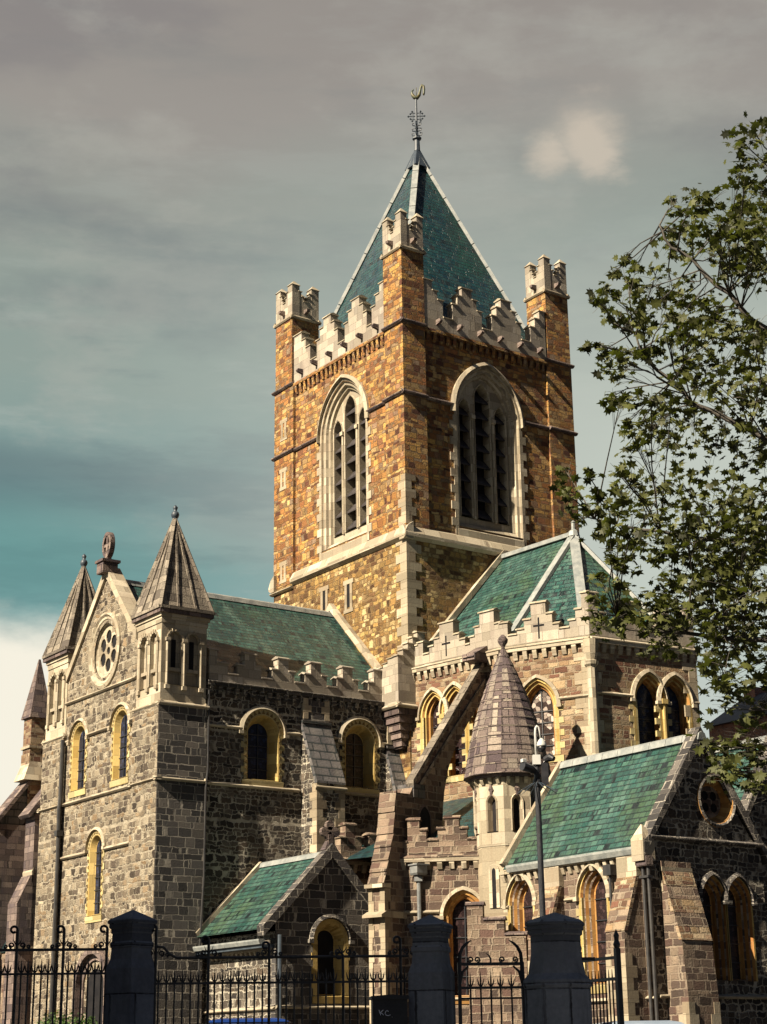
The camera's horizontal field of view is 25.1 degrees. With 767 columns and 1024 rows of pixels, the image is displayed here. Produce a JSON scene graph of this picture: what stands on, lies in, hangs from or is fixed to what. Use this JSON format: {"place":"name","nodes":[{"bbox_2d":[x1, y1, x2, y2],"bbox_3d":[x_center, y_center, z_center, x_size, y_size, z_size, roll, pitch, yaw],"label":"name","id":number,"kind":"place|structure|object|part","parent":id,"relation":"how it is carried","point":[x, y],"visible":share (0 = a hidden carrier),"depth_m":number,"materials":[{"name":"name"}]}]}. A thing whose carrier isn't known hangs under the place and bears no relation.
{"place":"outdoors","nodes":[
{"label":"outdoors","id":0,"kind":"place"},
{"bbox_2d":[0,0,766,805],"label":"sky","id":1,"kind":"structure","parent":0,"point":[169,168],"materials":[{"name":"grey"}]},
{"bbox_2d":[703,683,766,744],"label":"brick building","id":2,"kind":"structure","parent":0,"point":[722,725],"depth_m":103.20,"materials":[{"name":"brown brick"}]},
{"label":"churchyard ground","id":3,"kind":"structure","parent":0,"visible":0},
{"bbox_2d":[34,1009,97,1023],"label":"shrub","id":4,"kind":"object","parent":3,"relation":"on","point":[89,1019],"visible":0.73,"depth_m":42.20,"materials":[{"name":"green plant"}]},
{"bbox_2d":[209,1018,290,1023],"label":"parked car","id":5,"kind":"object","parent":3,"relation":"on","point":[249,1021],"visible":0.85,"depth_m":35.63,"materials":[{"name":"blue metal"}]},
{"bbox_3d":[-2.940,11.005,36.217,2.900,0.505,1.640,-1,-18,0],"label":"window","id":6,"kind":"part","parent":5,"relation":"part of","materials":[{"name":"glass"}]},
{"bbox_2d":[0,84,766,1023],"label":"cathedral","id":7,"kind":"structure","parent":3,"relation":"on","point":[328,750],"depth_m":75.49,"materials":[{"name":"stone"}]},
{"bbox_2d":[517,725,557,916],"bbox_3d":[3.056,7.519,33.133,0.803,6.909,0.803,11,-21,-34],"label":"camera pole","id":8,"kind":"object","parent":3,"relation":"on","point":[540,745],"visible":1,"depth_m":33.72,"materials":[{"name":"metal"}]},
{"bbox_2d":[595,1020,683,1023],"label":"parked car","id":9,"kind":"object","parent":3,"relation":"on","point":[654,1022],"visible":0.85,"depth_m":33.59,"materials":[{"name":"white metal"}]},
{"bbox_2d":[548,110,766,805],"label":"plane tree","id":10,"kind":"object","parent":3,"relation":"on","point":[754,529],"visible":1,"depth_m":28.43,"materials":[{"name":"green plant"}]},
{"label":"plinth wall","id":11,"kind":"object","parent":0,"visible":0},
{"bbox_2d":[0,925,111,1023],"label":"railing","id":12,"kind":"object","parent":11,"relation":"on","point":[63,949],"visible":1,"depth_m":22.74,"materials":[{"name":"metal"}]},
{"bbox_2d":[151,924,411,1023],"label":"railing","id":13,"kind":"object","parent":11,"relation":"on","point":[269,982],"visible":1,"depth_m":22.97,"materials":[{"name":"metal"}]},
{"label":"pavement","id":14,"kind":"structure","parent":0,"visible":0},
{"bbox_2d":[369,994,408,1023],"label":"utility cabinet","id":15,"kind":"object","parent":14,"relation":"on","point":[389,1009],"visible":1,"depth_m":22.71,"materials":[{"name":"metal"}]},
{"bbox_3d":[0.103,7.517,22.406,0.410,2.080,0.023,1,-18,-5],"label":"door","id":16,"kind":"part","parent":15,"relation":"part of","materials":[{"name":"paint"}]},
{"label":"ground","id":17,"kind":"structure","parent":0,"visible":0},
{"bbox_2d":[104,910,157,1023],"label":"gate pillar","id":18,"kind":"structure","parent":17,"relation":"on","point":[129,985],"depth_m":22.70,"materials":[{"name":"stone"}]},
{"bbox_2d":[408,915,455,1023],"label":"gate pillar","id":19,"kind":"structure","parent":17,"relation":"on","point":[431,984],"depth_m":23.02,"materials":[{"name":"stone"}]},
{"bbox_2d":[523,912,592,1023],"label":"gate pillar","id":20,"kind":"structure","parent":17,"relation":"on","point":[557,984],"depth_m":23.05,"materials":[{"name":"stone"}]},
{"bbox_2d":[457,940,525,1023],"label":"iron gate","id":21,"kind":"structure","parent":20,"relation":"attached to","point":[460,971],"depth_m":23.22,"materials":[{"name":"black metal"}]},
{"bbox_2d":[581,929,623,1023],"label":"iron gate","id":22,"kind":"structure","parent":20,"relation":"attached to","point":[616,957],"depth_m":23.54,"materials":[{"name":"black metal"}]}
]}

